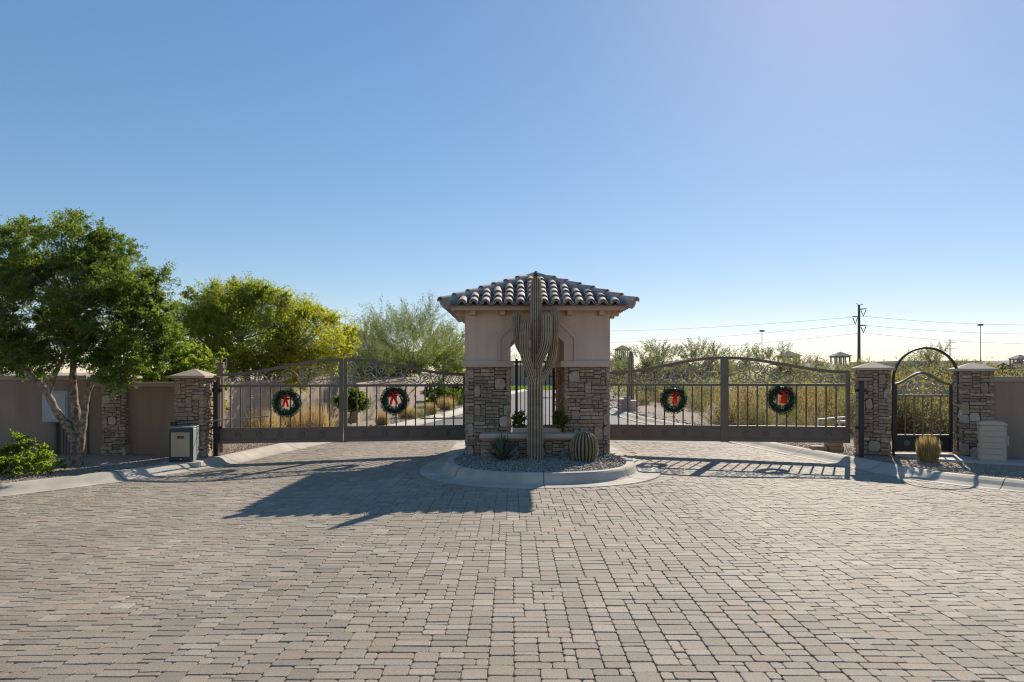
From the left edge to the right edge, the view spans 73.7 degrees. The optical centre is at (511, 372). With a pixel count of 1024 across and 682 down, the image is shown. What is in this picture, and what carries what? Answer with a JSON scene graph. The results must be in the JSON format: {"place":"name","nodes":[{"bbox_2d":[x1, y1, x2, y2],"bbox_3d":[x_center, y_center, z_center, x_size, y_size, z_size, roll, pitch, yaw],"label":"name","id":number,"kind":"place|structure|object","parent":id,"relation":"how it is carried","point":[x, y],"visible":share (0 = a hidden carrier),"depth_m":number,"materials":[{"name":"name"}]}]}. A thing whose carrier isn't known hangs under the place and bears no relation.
{"place":"outdoors","nodes":[
{"label":"outdoors","id":0,"kind":"place"},
{"bbox_2d":[0,390,462,482],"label":"gravel bed","id":1,"kind":"object","parent":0,"point":[89,459],"visible":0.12,"depth_m":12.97,"materials":[{"name":"gravel"}]},
{"bbox_2d":[0,429,67,477],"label":"bush","id":2,"kind":"object","parent":1,"relation":"on","point":[18,461],"visible":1,"depth_m":10.91,"materials":[{"name":"green plant"}]},
{"bbox_2d":[0,375,92,453],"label":"stucco wall","id":3,"kind":"structure","parent":1,"relation":"on","point":[20,406],"depth_m":13.50,"materials":[{"name":"paint"}]},
{"bbox_2d":[40,390,71,454],"bbox_3d":[-8.897,1.055,13.373,0.510,1.390,0.245,0,0,0],"label":"meter box","id":4,"kind":"object","parent":3,"relation":"attached to","point":[62,398],"visible":0.48,"depth_m":13.29,"materials":[{"name":"metal"}]},
{"bbox_2d":[45,394,65,420],"bbox_3d":[-8.867,0.682,13.261,0.390,0.524,0.013,0,0,0],"label":"door","id":5,"kind":"structure","parent":4,"relation":"in","point":[60,399],"depth_m":13.26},
{"bbox_2d":[88,382,102,453],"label":"stucco wall","id":6,"kind":"structure","parent":1,"relation":"on","point":[95,423],"depth_m":13.56,"materials":[{"name":"paint"}]},
{"bbox_2d":[0,207,195,465],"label":"street tree","id":7,"kind":"object","parent":1,"relation":"on","point":[121,290],"visible":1,"depth_m":11.54,"materials":[{"name":"green plant"}]},
{"bbox_2d":[101,374,141,454],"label":"stone pillar","id":8,"kind":"structure","parent":1,"relation":"on","point":[115,422],"depth_m":13.37,"materials":[{"name":"stone"}]},
{"bbox_2d":[113,339,187,381],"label":"lime shrub","id":9,"kind":"object","parent":1,"relation":"on","point":[150,376],"visible":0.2,"depth_m":14.78,"materials":[{"name":"green plant"}]},
{"bbox_2d":[128,382,175,453],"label":"stucco wall","id":10,"kind":"structure","parent":1,"relation":"on","point":[151,410],"depth_m":13.52,"materials":[{"name":"paint"}]},
{"bbox_2d":[161,458,204,466],"bbox_3d":[-6.016,1.672,12.530,0.690,0.100,0.640,0,0,-10],"label":"concrete pad","id":11,"kind":"object","parent":1,"relation":"on","point":[197,463],"visible":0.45,"depth_m":12.27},
{"bbox_2d":[169,425,199,461],"bbox_3d":[-6.015,1.305,12.539,0.410,0.630,0.466,0,0,-10],"label":"control cabinet","id":12,"kind":"object","parent":11,"relation":"on","point":[183,443],"visible":1,"depth_m":12.33,"materials":[{"name":"metal"}]},
{"bbox_2d":[168,369,219,457],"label":"stone pillar","id":13,"kind":"structure","parent":1,"relation":"on","point":[193,394],"depth_m":12.87,"materials":[{"name":"stone"}]},
{"bbox_2d":[170,416,268,425],"bbox_3d":[-5.545,0.921,13.011,1.736,0.148,0.106,0,0,-21],"label":"operator arm","id":14,"kind":"object","parent":13,"relation":"attached to","point":[173,423],"visible":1,"depth_m":12.98},
{"bbox_2d":[161,339,230,411],"bbox_3d":[-7.220,0.497,15.516,1.623,2.514,1.526,0,0,0],"label":"lime shrub","id":15,"kind":"object","parent":1,"relation":"on","point":[197,362],"visible":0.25,"depth_m":15.35,"materials":[{"name":"green plant"}]},
{"bbox_2d":[212,382,222,456],"bbox_3d":[-5.700,1.040,13.176,0.200,1.720,0.123,0,0,0],"label":"hinge post","id":16,"kind":"object","parent":1,"relation":"on","point":[216,391],"visible":0.84,"depth_m":13.12,"materials":[{"name":"black metal"}]},
{"bbox_2d":[216,358,342,443],"bbox_3d":[-4.558,0.559,13.459,2.391,1.678,0.077,0,0,-9],"label":"gate leaf","id":17,"kind":"object","parent":16,"relation":"attached to","point":[270,434],"visible":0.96,"depth_m":13.45,"materials":[{"name":"brown metal"}]},
{"bbox_2d":[271,387,302,417],"bbox_3d":[-4.400,0.598,13.346,0.613,0.617,0.208,3,2,-2],"label":"wreath","id":18,"kind":"object","parent":17,"relation":"attached to","point":[295,397],"visible":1,"depth_m":13.31,"materials":[{"name":"green plant"}]},
{"bbox_2d":[215,358,226,451],"bbox_3d":[-5.946,0.801,13.950,0.257,2.197,0.124,0,0,0],"label":"square post","id":19,"kind":"object","parent":1,"relation":"on","point":[220,366],"visible":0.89,"depth_m":13.90,"materials":[{"name":"metal"}]},
{"bbox_2d":[161,271,361,397],"bbox_3d":[-7.395,-0.630,19.920,5.712,4.985,4.751,0,0,-27],"label":"yellowing tree","id":20,"kind":"object","parent":1,"relation":"on","point":[219,316],"visible":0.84,"depth_m":19.43,"materials":[{"name":"green plant"}]},
{"bbox_2d":[236,407,288,427],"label":"ornamental grass","id":21,"kind":"object","parent":1,"relation":"on","point":[256,423],"depth_m":16.48,"materials":[{"name":"plant"}]},
{"bbox_2d":[225,375,352,427],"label":"block wall","id":22,"kind":"structure","parent":1,"relation":"on","point":[334,391],"depth_m":18.80,"materials":[{"name":"paint"}]},
{"bbox_2d":[275,404,322,426],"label":"ornamental grass","id":23,"kind":"object","parent":1,"relation":"on","point":[293,422],"depth_m":18.37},
{"bbox_2d":[291,401,347,426],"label":"ornamental grass","id":24,"kind":"object","parent":1,"relation":"on","point":[314,423],"depth_m":17.30,"materials":[{"name":"plant"}]},
{"bbox_2d":[332,387,370,423],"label":"topiary","id":25,"kind":"object","parent":1,"relation":"on","point":[351,400],"visible":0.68,"depth_m":20.56,"materials":[{"name":"green plant"}]},
{"bbox_2d":[314,309,438,376],"bbox_3d":[-6.657,-0.837,34.075,6.092,5.174,7.714,0,0,0],"label":"palo verde tree","id":26,"kind":"object","parent":1,"relation":"on","point":[365,338],"visible":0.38,"depth_m":33.30,"materials":[{"name":"green plant"}]},
{"bbox_2d":[375,412,389,425],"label":"grass tuft","id":27,"kind":"object","parent":1,"relation":"on","point":[381,420],"visible":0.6,"depth_m":20.40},
{"bbox_2d":[351,377,415,422],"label":"block wall","id":28,"kind":"structure","parent":1,"relation":"on","point":[372,405],"depth_m":23.71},
{"bbox_2d":[346,349,428,377],"bbox_3d":[-6.381,0.241,33.900,4.570,3.029,2.988,0,0,-16],"label":"green tree","id":29,"kind":"object","parent":1,"relation":"on","point":[421,366],"visible":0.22,"depth_m":33.58,"materials":[{"name":"green plant"}]},
{"bbox_2d":[338,291,464,391],"bbox_3d":[-3.871,-0.973,29.079,6.413,5.447,8.120,0,0,0],"label":"palo verde tree","id":30,"kind":"object","parent":1,"relation":"on","point":[400,327],"visible":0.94,"depth_m":27.80,"materials":[{"name":"green plant"}]},
{"bbox_2d":[398,405,420,418],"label":"ornamental grass","id":31,"kind":"object","parent":1,"relation":"on","point":[410,413],"depth_m":23.38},
{"bbox_2d":[414,342,464,383],"bbox_3d":[-3.817,-0.016,37.936,3.999,3.541,3.113,0,0,0],"label":"green tree","id":32,"kind":"object","parent":1,"relation":"on","point":[439,367],"visible":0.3,"depth_m":37.52,"materials":[{"name":"green plant"}]},
{"bbox_2d":[420,380,461,405],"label":"round shrub","id":33,"kind":"object","parent":1,"relation":"on","point":[438,393],"visible":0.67,"depth_m":30.82,"materials":[{"name":"green plant"}]},
{"bbox_2d":[436,396,459,409],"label":"ornamental grass","id":34,"kind":"object","parent":1,"relation":"on","point":[448,405],"depth_m":28.35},
{"bbox_2d":[393,312,518,383],"bbox_3d":[-3.461,-0.837,36.541,7.714,5.174,6.092,0,0,16],"label":"palo verde tree","id":35,"kind":"object","parent":1,"relation":"on","point":[456,334],"visible":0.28,"depth_m":35.87,"materials":[{"name":"green plant"}]},
{"bbox_2d":[4,373,813,390],"bbox_3d":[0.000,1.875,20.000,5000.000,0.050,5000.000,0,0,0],"label":"desert ground","id":36,"kind":"structure","parent":0,"point":[419,388],"depth_m":207.00,"materials":[{"name":"soil"}]},
{"bbox_2d":[0,389,526,496],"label":"kerb","id":37,"kind":"structure","parent":36,"relation":"on","point":[51,484],"depth_m":11.60,"materials":[{"name":"concrete"}]},
{"bbox_2d":[283,331,415,376],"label":"house","id":38,"kind":"structure","parent":36,"relation":"on","point":[367,341],"depth_m":48.00,"materials":[{"name":"paint"}]},
{"bbox_2d":[511,356,555,385],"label":"house","id":39,"kind":"structure","parent":36,"relation":"on","point":[522,377],"depth_m":95.00,"materials":[{"name":"paint"}]},
{"bbox_2d":[437,272,639,454],"bbox_3d":[0.470,-0.092,13.870,3.615,3.884,3.616,0,0,0],"label":"gatehouse","id":40,"kind":"object","parent":36,"relation":"on","point":[583,364],"visible":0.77,"depth_m":12.60,"materials":[{"name":"paint"}]},
{"bbox_2d":[343,358,465,441],"bbox_3d":[-2.149,0.557,13.819,2.456,1.675,0.077,0,0,-8],"label":"gate leaf","id":41,"kind":"object","parent":40,"relation":"attached to","point":[405,432],"visible":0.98,"depth_m":13.78,"materials":[{"name":"brown metal"}]},
{"bbox_2d":[379,386,409,415],"bbox_3d":[-2.352,0.567,13.672,0.649,0.643,0.216,-4,-3,3],"label":"wreath","id":42,"kind":"object","parent":41,"relation":"attached to","point":[391,392],"visible":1,"depth_m":13.64,"materials":[{"name":"green plant"}]},
{"bbox_2d":[608,357,724,441],"bbox_3d":[3.097,0.541,13.859,2.351,1.713,0.077,0,0,7],"label":"gate leaf","id":43,"kind":"object","parent":40,"relation":"attached to","point":[655,432],"visible":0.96,"depth_m":13.82,"materials":[{"name":"brown metal"}]},
{"bbox_2d":[659,385,687,414],"bbox_3d":[3.229,0.550,13.647,0.614,0.604,0.202,2,1,-4],"label":"wreath","id":44,"kind":"object","parent":43,"relation":"attached to","point":[681,404],"visible":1,"depth_m":13.62,"materials":[{"name":"green plant"}]},
{"bbox_2d":[635,361,714,390],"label":"bush","id":45,"kind":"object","parent":36,"relation":"on","point":[683,374],"depth_m":62.00,"materials":[{"name":"plant"}]},
{"bbox_2d":[702,342,760,381],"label":"palo verde tree","id":46,"kind":"object","parent":36,"relation":"on","point":[744,361],"visible":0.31,"depth_m":58.96,"materials":[{"name":"green plant"}]},
{"bbox_2d":[610,406,1023,492],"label":"kerb","id":47,"kind":"structure","parent":36,"relation":"on","point":[949,478],"depth_m":12.01,"materials":[{"name":"concrete"}]},
{"bbox_2d":[610,357,1023,399],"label":"desert brush","id":48,"kind":"object","parent":36,"relation":"on","point":[624,388],"visible":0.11,"depth_m":45.41,"materials":[{"name":"green plant"}]},
{"bbox_2d":[829,352,851,365],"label":"tower","id":49,"kind":"structure","parent":36,"relation":"on","point":[838,356],"depth_m":90.36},
{"bbox_2d":[852,303,866,363],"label":"power pole","id":50,"kind":"object","parent":36,"relation":"on","point":[858,342],"visible":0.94,"depth_m":209.74,"materials":[{"name":"metal"}]},
{"bbox_2d":[850,361,1023,373],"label":"long building","id":51,"kind":"structure","parent":36,"relation":"on","point":[889,362],"depth_m":220.00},
{"bbox_2d":[916,363,1023,384],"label":"house","id":52,"kind":"structure","parent":36,"relation":"on","point":[1004,364],"depth_m":59.94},
{"bbox_2d":[1007,354,1023,371],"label":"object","id":53,"kind":"structure","parent":36,"relation":"on","point":[1018,357],"depth_m":95.35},
{"bbox_2d":[0,440,1023,681],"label":"paved driveway","id":54,"kind":"structure","parent":0,"point":[389,562],"depth_m":5.60,"materials":[{"name":"brick"}]},
{"bbox_2d":[513,359,554,424],"bbox_3d":[0.484,0.675,15.100,0.928,1.950,0.060,0,0,0],"label":"iron fence","id":55,"kind":"object","parent":54,"relation":"on","point":[516,361],"visible":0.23,"depth_m":15.07,"materials":[{"name":"black metal"}]},
{"bbox_2d":[420,441,660,488],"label":"island kerb","id":56,"kind":"structure","parent":54,"relation":"on","point":[445,468],"depth_m":10.32,"materials":[{"name":"concrete"}]},
{"bbox_2d":[454,453,625,471],"bbox_3d":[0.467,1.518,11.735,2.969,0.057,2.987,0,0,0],"label":"gravel","id":57,"kind":"structure","parent":56,"relation":"in","point":[555,466],"depth_m":11.27,"materials":[{"name":"gravel"}]},
{"bbox_2d":[487,435,517,459],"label":"agave","id":58,"kind":"object","parent":57,"relation":"on","point":[501,451],"visible":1,"depth_m":11.65,"materials":[{"name":"green plant"}]},
{"bbox_2d":[479,425,577,456],"bbox_3d":[0.335,1.387,12.935,1.840,0.725,1.530,0,0,0],"label":"stone planter","id":59,"kind":"object","parent":57,"relation":"on","point":[556,441],"visible":0.43,"depth_m":12.24,"materials":[{"name":"stone"}]},
{"bbox_2d":[510,409,526,427],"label":"planter plant","id":60,"kind":"object","parent":59,"relation":"in","point":[518,419],"visible":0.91,"depth_m":12.81,"materials":[{"name":"green plant"}]},
{"bbox_2d":[551,408,570,431],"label":"planter plant","id":61,"kind":"object","parent":59,"relation":"on","point":[558,415],"visible":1,"depth_m":12.47,"materials":[{"name":"green plant"}]},
{"bbox_2d":[512,271,559,459],"bbox_3d":[0.421,-0.102,11.964,0.873,3.345,0.518,0,0,0],"label":"saguaro cactus","id":62,"kind":"object","parent":57,"relation":"on","point":[535,338],"visible":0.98,"depth_m":11.91,"materials":[{"name":"plant"}]},
{"bbox_2d":[569,430,598,461],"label":"barrel cactus","id":63,"kind":"object","parent":57,"relation":"on","point":[584,446],"visible":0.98,"depth_m":11.56,"materials":[{"name":"plant"}]},
{"bbox_2d":[0,0,1023,372],"label":"sky","id":64,"kind":"structure","parent":0,"point":[713,164],"materials":[{"name":"blue"}]},
{"bbox_2d":[335,391,727,442],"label":"road","id":65,"kind":"structure","parent":0,"point":[613,419],"depth_m":24.01,"materials":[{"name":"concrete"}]},
{"bbox_2d":[610,391,1023,479],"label":"gravel bed","id":66,"kind":"object","parent":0,"point":[687,415],"visible":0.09,"depth_m":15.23,"materials":[{"name":"gravel"}]},
{"bbox_2d":[617,397,635,411],"bbox_3d":[4.731,1.420,28.015,0.790,0.860,0.630,0,0,0],"label":"entry monument","id":67,"kind":"object","parent":66,"relation":"on","point":[623,405],"visible":0.56,"depth_m":27.80,"materials":[{"name":"paint"}]},
{"bbox_2d":[628,351,633,399],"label":"saguaro cactus","id":68,"kind":"object","parent":66,"relation":"on","point":[631,367],"visible":0.65,"depth_m":32.90,"materials":[{"name":"plant"}]},
{"bbox_2d":[609,338,674,389],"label":"palo verde tree","id":69,"kind":"object","parent":66,"relation":"on","point":[644,362],"visible":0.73,"depth_m":40.99,"materials":[{"name":"green plant"}]},
{"bbox_2d":[634,391,659,405],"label":"desert shrub","id":70,"kind":"object","parent":66,"relation":"on","point":[642,402],"visible":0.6,"depth_m":32.94,"materials":[{"name":"green plant"}]},
{"bbox_2d":[640,338,705,382],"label":"palo verde tree","id":71,"kind":"object","parent":66,"relation":"on","point":[667,360],"visible":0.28,"depth_m":52.62,"materials":[{"name":"green plant"}]},
{"bbox_2d":[686,380,730,404],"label":"desert shrub","id":72,"kind":"object","parent":66,"relation":"on","point":[708,387],"visible":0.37,"depth_m":33.30,"materials":[{"name":"green plant"}]},
{"bbox_2d":[672,336,750,388],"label":"palo verde tree","id":73,"kind":"object","parent":66,"relation":"on","point":[692,353],"visible":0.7,"depth_m":46.02,"materials":[{"name":"green plant"}]},
{"bbox_2d":[675,386,787,424],"bbox_3d":[6.201,0.965,19.239,3.093,1.408,3.076,0,0,28],"label":"desert shrub","id":74,"kind":"object","parent":66,"relation":"on","point":[733,416],"visible":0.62,"depth_m":19.29,"materials":[{"name":"green plant"}]},
{"bbox_2d":[703,375,784,423],"bbox_3d":[7.246,0.869,21.426,2.858,1.671,2.728,0,0,32],"label":"desert shrub","id":75,"kind":"object","parent":66,"relation":"on","point":[743,399],"visible":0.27,"depth_m":21.26,"materials":[{"name":"green plant"}]},
{"bbox_2d":[716,402,780,424],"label":"desert shrub","id":76,"kind":"object","parent":66,"relation":"on","point":[754,415],"visible":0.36,"depth_m":19.02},
{"bbox_2d":[736,399,791,425],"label":"desert shrub","id":77,"kind":"object","parent":66,"relation":"on","point":[761,423],"visible":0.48,"depth_m":18.31,"materials":[{"name":"green plant"}]},
{"bbox_2d":[736,341,807,386],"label":"palo verde tree","id":78,"kind":"object","parent":66,"relation":"on","point":[768,352],"visible":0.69,"depth_m":47.21,"materials":[{"name":"green plant"}]},
{"bbox_2d":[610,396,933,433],"bbox_3d":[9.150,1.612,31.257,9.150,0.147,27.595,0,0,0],"label":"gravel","id":79,"kind":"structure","parent":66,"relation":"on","point":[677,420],"depth_m":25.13,"materials":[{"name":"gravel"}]},
{"bbox_2d":[762,383,818,423],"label":"desert shrub","id":80,"kind":"object","parent":66,"relation":"on","point":[799,404],"visible":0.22,"depth_m":21.34,"materials":[{"name":"green plant"}]},
{"bbox_2d":[769,404,817,425],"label":"desert shrub","id":81,"kind":"object","parent":66,"relation":"on","point":[793,414],"visible":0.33,"depth_m":19.62,"materials":[{"name":"green plant"}]},
{"bbox_2d":[759,368,828,403],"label":"desert shrub","id":82,"kind":"object","parent":66,"relation":"on","point":[800,388],"visible":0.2,"depth_m":27.57,"materials":[{"name":"green plant"}]},
{"bbox_2d":[788,412,818,425],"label":"desert shrub","id":83,"kind":"object","parent":66,"relation":"on","point":[800,422],"visible":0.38,"depth_m":18.65,"materials":[{"name":"green plant"}]},
{"bbox_2d":[780,350,835,383],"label":"palo verde tree","id":84,"kind":"object","parent":66,"relation":"on","point":[816,360],"visible":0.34,"depth_m":51.87,"materials":[{"name":"green plant"}]},
{"bbox_2d":[775,379,844,425],"bbox_3d":[9.309,0.928,20.361,2.997,1.487,3.011,0,0,30],"label":"desert shrub","id":85,"kind":"object","parent":66,"relation":"on","point":[829,396],"visible":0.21,"depth_m":20.38,"materials":[{"name":"green plant"}]},
{"bbox_2d":[790,395,842,425],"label":"desert shrub","id":86,"kind":"object","parent":66,"relation":"on","point":[822,410],"visible":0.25,"depth_m":19.09,"materials":[{"name":"green plant"}]},
{"bbox_2d":[791,409,851,436],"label":"desert shrub","id":87,"kind":"object","parent":66,"relation":"on","point":[821,422],"visible":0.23,"depth_m":16.92,"materials":[{"name":"green plant"}]},
{"bbox_2d":[809,443,843,450],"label":"block plinth","id":88,"kind":"structure","parent":66,"relation":"on","point":[833,446],"depth_m":14.15,"materials":[{"name":"concrete"}]},
{"bbox_2d":[801,373,853,409],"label":"desert shrub","id":89,"kind":"object","parent":66,"relation":"on","point":[824,391],"visible":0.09,"depth_m":23.07,"materials":[{"name":"green plant"}]},
{"bbox_2d":[810,391,854,434],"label":"desert shrub","id":90,"kind":"object","parent":66,"relation":"on","point":[851,403],"visible":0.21,"depth_m":18.29,"materials":[{"name":"green plant"}]},
{"bbox_2d":[810,402,855,432],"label":"desert shrub","id":91,"kind":"object","parent":66,"relation":"on","point":[832,420],"visible":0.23,"depth_m":17.78,"materials":[{"name":"green plant"}]},
{"bbox_2d":[817,358,863,383],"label":"palo verde tree","id":92,"kind":"object","parent":66,"relation":"on","point":[843,368],"visible":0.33,"depth_m":41.29,"materials":[{"name":"green plant"}]},
{"bbox_2d":[855,381,866,457],"bbox_3d":[6.716,1.030,13.135,0.200,1.740,0.123,0,0,20],"label":"hinge post","id":93,"kind":"object","parent":66,"relation":"on","point":[860,390],"visible":0.83,"depth_m":13.08,"materials":[{"name":"black metal"}]},
{"bbox_2d":[850,362,895,456],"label":"stone pillar","id":94,"kind":"structure","parent":66,"relation":"on","point":[875,377],"depth_m":13.28,"materials":[{"name":"stone"}]},
{"bbox_2d":[724,357,849,442],"bbox_3d":[5.453,0.541,13.559,2.376,1.713,0.077,0,0,8],"label":"gate leaf","id":95,"kind":"object","parent":94,"relation":"attached to","point":[786,433],"visible":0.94,"depth_m":13.55,"materials":[{"name":"brown metal"}]},
{"bbox_2d":[766,384,797,414],"bbox_3d":[5.282,0.528,13.361,0.632,0.628,0.214,6,-2,2],"label":"wreath","id":96,"kind":"object","parent":95,"relation":"attached to","point":[783,391],"visible":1,"depth_m":13.33,"materials":[{"name":"green plant"}]},
{"bbox_2d":[801,369,947,432],"bbox_3d":[9.752,0.703,18.406,3.887,1.947,2.987,0,0,-9],"label":"desert shrub","id":97,"kind":"object","parent":66,"relation":"on","point":[855,397],"visible":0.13,"depth_m":18.64,"materials":[{"name":"green plant"}]},
{"bbox_2d":[824,367,953,433],"bbox_3d":[9.964,0.750,17.165,4.303,1.849,3.521,0,0,-22],"label":"desert shrub","id":98,"kind":"object","parent":66,"relation":"on","point":[918,428],"visible":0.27,"depth_m":17.07,"materials":[{"name":"green plant"}]},
{"bbox_2d":[840,369,948,434],"bbox_3d":[9.824,0.739,17.402,3.376,1.867,3.486,0,0,-23],"label":"desert shrub","id":99,"kind":"object","parent":66,"relation":"on","point":[899,426],"visible":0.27,"depth_m":17.01,"materials":[{"name":"green plant"}]},
{"bbox_2d":[874,359,917,379],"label":"palo verde tree","id":100,"kind":"object","parent":66,"relation":"on","point":[906,373],"visible":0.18,"depth_m":45.25,"materials":[{"name":"green plant"}]},
{"bbox_2d":[891,385,953,433],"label":"desert shrub","id":101,"kind":"object","parent":66,"relation":"on","point":[937,415],"visible":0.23,"depth_m":17.38,"materials":[{"name":"green plant"}]},
{"bbox_2d":[892,347,959,455],"bbox_3d":[8.014,0.606,13.216,1.240,2.188,0.045,0,0,5],"label":"gate hoop","id":102,"kind":"object","parent":66,"relation":"on","point":[893,389],"visible":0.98,"depth_m":13.23,"materials":[{"name":"black metal"}]},
{"bbox_2d":[914,434,941,461],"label":"grass tuft","id":103,"kind":"object","parent":66,"relation":"on","point":[928,448],"visible":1,"depth_m":12.31,"materials":[{"name":"plant"}]},
{"bbox_2d":[893,342,968,378],"bbox_3d":[24.664,-0.069,39.456,4.593,3.637,4.398,0,0,-9],"label":"palo verde tree","id":104,"kind":"object","parent":66,"relation":"on","point":[929,355],"visible":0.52,"depth_m":39.59,"materials":[{"name":"green plant"}]},
{"bbox_2d":[919,360,952,414],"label":"desert shrub","id":105,"kind":"object","parent":66,"relation":"on","point":[935,376],"visible":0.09,"depth_m":20.32,"materials":[{"name":"green plant"}]},
{"bbox_2d":[947,362,999,456],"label":"stone pillar","id":106,"kind":"structure","parent":66,"relation":"on","point":[976,393],"depth_m":13.06,"materials":[{"name":"stone"}]},
{"bbox_2d":[977,420,1008,461],"bbox_3d":[8.691,1.288,12.344,0.475,0.824,0.380,0,0,30],"label":"plastic box","id":107,"kind":"object","parent":66,"relation":"on","point":[992,440],"visible":0.98,"depth_m":12.21,"materials":[{"name":"plastic"}]},
{"bbox_2d":[992,377,1023,458],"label":"stucco wall","id":108,"kind":"structure","parent":66,"relation":"on","point":[1009,400],"depth_m":12.87,"materials":[{"name":"paint"}]},
{"bbox_2d":[891,453,1023,465],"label":"sidewalk","id":109,"kind":"structure","parent":0,"point":[946,457],"depth_m":12.43,"materials":[{"name":"concrete"}]},
{"bbox_2d":[895,372,952,451],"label":"walk gate","id":110,"kind":"structure","parent":109,"relation":"on","point":[904,442],"depth_m":13.28,"materials":[{"name":"black metal"}]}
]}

